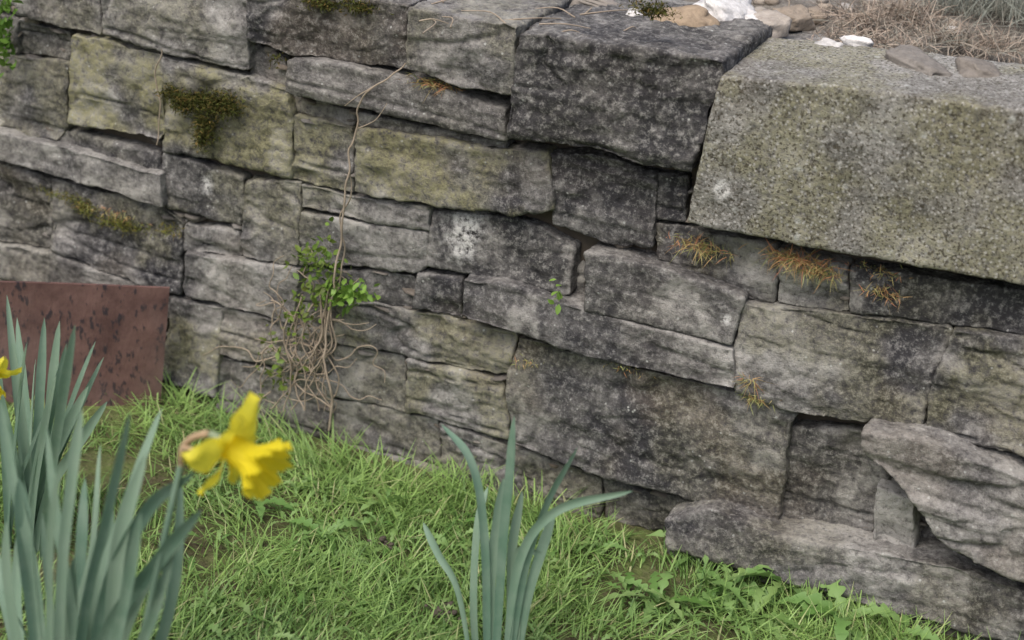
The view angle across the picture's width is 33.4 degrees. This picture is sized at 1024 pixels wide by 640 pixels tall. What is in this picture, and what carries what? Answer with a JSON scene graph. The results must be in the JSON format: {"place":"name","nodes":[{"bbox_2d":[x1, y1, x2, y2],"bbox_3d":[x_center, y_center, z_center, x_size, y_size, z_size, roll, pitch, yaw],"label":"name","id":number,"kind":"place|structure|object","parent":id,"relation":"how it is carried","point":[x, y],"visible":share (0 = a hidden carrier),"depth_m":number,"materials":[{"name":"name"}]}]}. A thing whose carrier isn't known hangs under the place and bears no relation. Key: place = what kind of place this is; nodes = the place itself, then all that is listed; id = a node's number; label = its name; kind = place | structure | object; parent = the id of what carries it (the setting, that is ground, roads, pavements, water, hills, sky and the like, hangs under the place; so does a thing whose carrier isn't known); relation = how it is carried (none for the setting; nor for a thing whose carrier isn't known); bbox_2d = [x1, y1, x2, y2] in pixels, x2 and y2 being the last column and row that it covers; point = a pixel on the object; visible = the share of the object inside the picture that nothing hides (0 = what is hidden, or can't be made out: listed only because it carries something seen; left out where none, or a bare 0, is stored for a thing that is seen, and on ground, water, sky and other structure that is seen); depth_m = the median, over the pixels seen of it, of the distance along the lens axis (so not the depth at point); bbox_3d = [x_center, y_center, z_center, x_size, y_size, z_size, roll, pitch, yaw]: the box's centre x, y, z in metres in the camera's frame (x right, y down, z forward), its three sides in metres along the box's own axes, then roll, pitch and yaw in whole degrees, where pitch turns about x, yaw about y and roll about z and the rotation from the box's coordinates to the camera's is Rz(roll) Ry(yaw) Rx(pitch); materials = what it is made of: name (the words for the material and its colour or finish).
{"place":"outdoors","nodes":[
{"label":"outdoors","id":0,"kind":"place"},
{"bbox_2d":[0,367,1021,639],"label":"ground","id":1,"kind":"structure","parent":0,"point":[645,571],"depth_m":2.54,"materials":[{"name":"green plant"}]},
{"bbox_2d":[0,297,106,559],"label":"daffodil plant","id":2,"kind":"object","parent":1,"relation":"on","point":[28,435],"visible":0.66,"depth_m":2.33,"materials":[{"name":"green plant"}]},
{"bbox_2d":[0,281,169,406],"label":"rusted steel plate","id":3,"kind":"object","parent":1,"relation":"on","point":[124,327],"visible":0.59,"depth_m":2.78,"materials":[{"name":"brown metal"}]},
{"bbox_2d":[0,391,294,639],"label":"daffodil plant","id":4,"kind":"object","parent":1,"relation":"on","point":[101,591],"visible":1,"depth_m":1.89,"materials":[{"name":"green plant"}]},
{"bbox_2d":[229,486,293,522],"bbox_3d":[-0.375,0.272,2.573,0.095,0.032,0.115,-1,25,-15],"label":"dandelion plant","id":5,"kind":"object","parent":1,"relation":"on","point":[261,509],"visible":0.75,"depth_m":2.57,"materials":[{"name":"green plant"}]},
{"bbox_2d":[154,49,405,430],"bbox_3d":[-0.379,-0.130,2.666,0.444,0.654,0.065,15,26,19],"label":"creeper plant","id":6,"kind":"object","parent":1,"relation":"on","point":[333,294],"visible":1,"depth_m":2.68,"materials":[{"name":"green plant"}]},
{"bbox_2d":[287,516,365,557],"bbox_3d":[-0.287,0.309,2.513,0.109,0.031,0.115,15,26,19],"label":"dandelion plant","id":7,"kind":"object","parent":1,"relation":"on","point":[346,522],"visible":0.95,"depth_m":2.52,"materials":[{"name":"green plant"}]},
{"bbox_2d":[350,487,413,521],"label":"dandelion plant","id":8,"kind":"object","parent":1,"relation":"on","point":[378,495],"visible":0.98,"depth_m":2.61,"materials":[{"name":"green plant"}]},
{"bbox_2d":[367,536,460,623],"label":"soil clods","id":9,"kind":"object","parent":1,"relation":"on","point":[438,610],"visible":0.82,"depth_m":2.38,"materials":[{"name":"brown soil"}]},
{"bbox_2d":[10,11,996,512],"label":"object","id":10,"kind":"object","parent":1,"relation":"on","point":[584,239],"visible":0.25,"depth_m":2.53,"materials":[{"name":"grey stone"}]},
{"bbox_2d":[0,0,1023,639],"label":"dry stone wall","id":11,"kind":"structure","parent":1,"relation":"on","point":[450,188],"depth_m":2.52,"materials":[{"name":"stone"}]},
{"bbox_2d":[0,0,23,77],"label":"ivy plant","id":12,"kind":"object","parent":11,"relation":"attached to","point":[5,41],"visible":1,"depth_m":2.72,"materials":[{"name":"green plant"}]},
{"bbox_2d":[29,0,682,239],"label":"moss","id":13,"kind":"object","parent":11,"relation":"on","point":[221,105],"visible":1,"depth_m":2.65,"materials":[{"name":"green plant"}]},
{"bbox_2d":[3,6,928,531],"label":"packing stones","id":14,"kind":"object","parent":11,"relation":"on","point":[193,218],"visible":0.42,"depth_m":2.67,"materials":[{"name":"grey stone"}]},
{"bbox_2d":[82,72,913,412],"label":"crevice grass","id":15,"kind":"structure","parent":11,"relation":"on","point":[786,256],"depth_m":2.37,"materials":[{"name":"brown plant"}]},
{"bbox_2d":[548,278,562,314],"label":"wall seedling","id":16,"kind":"object","parent":11,"relation":"attached to","point":[558,306],"depth_m":2.49,"materials":[{"name":"green plant"}]},
{"bbox_2d":[570,0,619,6],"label":"flat stone","id":17,"kind":"object","parent":11,"relation":"on","point":[596,3],"visible":0.22,"depth_m":2.55,"materials":[{"name":"beige stone"}]},
{"bbox_2d":[625,8,642,15],"bbox_3d":[0.182,-0.449,2.512,0.028,0.018,0.023,22,29,32],"label":"white stone","id":18,"kind":"object","parent":11,"relation":"on","point":[631,12],"visible":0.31,"depth_m":2.51,"materials":[{"name":"white stone"}]},
{"bbox_2d":[419,0,875,33],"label":"dry twigs","id":19,"kind":"object","parent":11,"relation":"on","point":[585,13],"visible":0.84,"depth_m":2.42,"materials":[{"name":"brown wood"}]},
{"bbox_2d":[693,0,754,21],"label":"white stone","id":20,"kind":"object","parent":11,"relation":"on","point":[724,10],"visible":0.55,"depth_m":2.51,"materials":[{"name":"white stone"}]},
{"bbox_2d":[744,9,756,19],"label":"white stone","id":21,"kind":"object","parent":11,"relation":"on","point":[750,15],"visible":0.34,"depth_m":2.52,"materials":[{"name":"white stone"}]},
{"bbox_2d":[754,9,791,37],"bbox_3d":[0.380,-0.437,2.527,0.054,0.041,0.069,-10,29,-31],"label":"flat stone","id":22,"kind":"object","parent":11,"relation":"on","point":[778,22],"visible":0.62,"depth_m":2.51,"materials":[{"name":"beige stone"}]},
{"bbox_2d":[772,4,815,31],"bbox_3d":[0.427,-0.457,2.584,0.056,0.035,0.056,-9,28,-29],"label":"flat stone","id":23,"kind":"object","parent":11,"relation":"on","point":[800,15],"visible":0.76,"depth_m":2.57,"materials":[{"name":"beige stone"}]},
{"bbox_2d":[687,38,1023,284],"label":"coping block","id":24,"kind":"structure","parent":11,"relation":"on","point":[865,151],"depth_m":2.25,"materials":[{"name":"stone"}]},
{"bbox_2d":[815,38,842,46],"bbox_3d":[0.450,-0.386,2.439,0.042,0.028,0.038,15,26,19],"label":"white stone","id":25,"kind":"object","parent":24,"relation":"on","point":[826,42],"visible":0.43,"depth_m":2.44,"materials":[{"name":"white stone"}]},
{"bbox_2d":[839,35,873,46],"bbox_3d":[0.497,-0.399,2.467,0.052,0.027,0.029,15,26,19],"label":"white stone","id":26,"kind":"object","parent":24,"relation":"on","point":[852,40],"visible":0.64,"depth_m":2.45,"materials":[{"name":"white stone"}]},
{"bbox_2d":[884,44,952,76],"bbox_3d":[0.555,-0.345,2.335,0.059,0.034,0.151,-4,26,-20],"label":"flat stone","id":27,"kind":"object","parent":24,"relation":"on","point":[917,59],"visible":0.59,"depth_m":2.32,"materials":[{"name":"beige stone"}]},
{"bbox_2d":[955,56,1001,77],"bbox_3d":[0.633,-0.333,2.317,0.064,0.041,0.085,6,24,2],"label":"flat stone","id":28,"kind":"object","parent":24,"relation":"on","point":[968,67],"visible":0.51,"depth_m":2.29,"materials":[{"name":"beige stone"}]},
{"bbox_2d":[148,444,900,639],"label":"lawn weeds","id":29,"kind":"object","parent":1,"relation":"on","point":[246,608],"visible":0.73,"depth_m":2.46,"materials":[{"name":"green plant"}]},
{"bbox_2d":[423,416,631,639],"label":"daffodil plant","id":30,"kind":"object","parent":1,"relation":"on","point":[496,552],"visible":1,"depth_m":2.18,"materials":[{"name":"green plant"}]},
{"bbox_2d":[574,532,627,560],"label":"dandelion plant","id":31,"kind":"object","parent":1,"relation":"on","point":[616,545],"visible":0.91,"depth_m":2.56,"materials":[{"name":"green plant"}]},
{"bbox_2d":[606,572,664,618],"bbox_3d":[0.171,0.388,2.444,0.075,0.026,0.106,-9,28,-29],"label":"dandelion plant","id":32,"kind":"object","parent":1,"relation":"on","point":[626,585],"visible":0.86,"depth_m":2.45,"materials":[{"name":"green plant"}]},
{"bbox_2d":[595,571,718,625],"bbox_3d":[0.198,0.396,2.430,0.151,0.029,0.131,-11,29,-33],"label":"dandelion plant","id":33,"kind":"object","parent":1,"relation":"on","point":[663,583],"visible":0.98,"depth_m":2.43,"materials":[{"name":"green plant"}]},
{"bbox_2d":[646,530,720,567],"bbox_3d":[0.268,0.330,2.584,0.127,0.035,0.152,15,26,19],"label":"dandelion plant","id":34,"kind":"object","parent":1,"relation":"on","point":[660,533],"visible":0.21,"depth_m":2.55,"materials":[{"name":"green plant"}]},
{"bbox_2d":[686,563,786,615],"bbox_3d":[0.325,0.384,2.474,0.143,0.038,0.141,15,26,19],"label":"dandelion plant","id":35,"kind":"object","parent":1,"relation":"on","point":[707,595],"visible":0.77,"depth_m":2.48,"materials":[{"name":"green plant"}]},
{"bbox_2d":[709,579,802,639],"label":"dandelion plant","id":36,"kind":"object","parent":1,"relation":"on","point":[760,592],"visible":0.9,"depth_m":2.43,"materials":[{"name":"green plant"}]},
{"bbox_2d":[714,564,826,619],"bbox_3d":[0.406,0.373,2.501,0.188,0.050,0.164,15,26,19],"label":"dandelion plant","id":37,"kind":"object","parent":1,"relation":"on","point":[797,590],"visible":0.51,"depth_m":2.47,"materials":[{"name":"green plant"}]},
{"bbox_2d":[767,579,904,639],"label":"dandelion plant","id":38,"kind":"object","parent":1,"relation":"on","point":[843,623],"visible":0.85,"depth_m":2.43,"materials":[{"name":"green plant"}]},
{"bbox_2d":[869,603,939,639],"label":"dandelion plant","id":39,"kind":"object","parent":1,"relation":"on","point":[926,629],"visible":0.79,"depth_m":2.40,"materials":[{"name":"green plant"}]},
{"bbox_2d":[683,0,1023,63],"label":"soil bank","id":40,"kind":"structure","parent":0,"point":[944,51],"depth_m":2.68,"materials":[{"name":"brown soil"}]},
{"bbox_2d":[650,4,719,26],"bbox_3d":[0.252,-0.434,2.475,0.106,0.045,0.069,15,26,19],"label":"tan stone","id":41,"kind":"object","parent":40,"relation":"on","point":[695,15],"visible":0.51,"depth_m":2.46,"materials":[{"name":"beige stone"}]},
{"bbox_2d":[803,0,1023,63],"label":"heather plant","id":42,"kind":"object","parent":40,"relation":"on","point":[1001,10],"visible":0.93,"depth_m":2.60,"materials":[{"name":"brown plant"}]},
{"bbox_2d":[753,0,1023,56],"bbox_3d":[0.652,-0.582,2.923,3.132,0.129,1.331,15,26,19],"label":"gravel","id":43,"kind":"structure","parent":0,"point":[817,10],"depth_m":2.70,"materials":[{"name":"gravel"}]}
]}

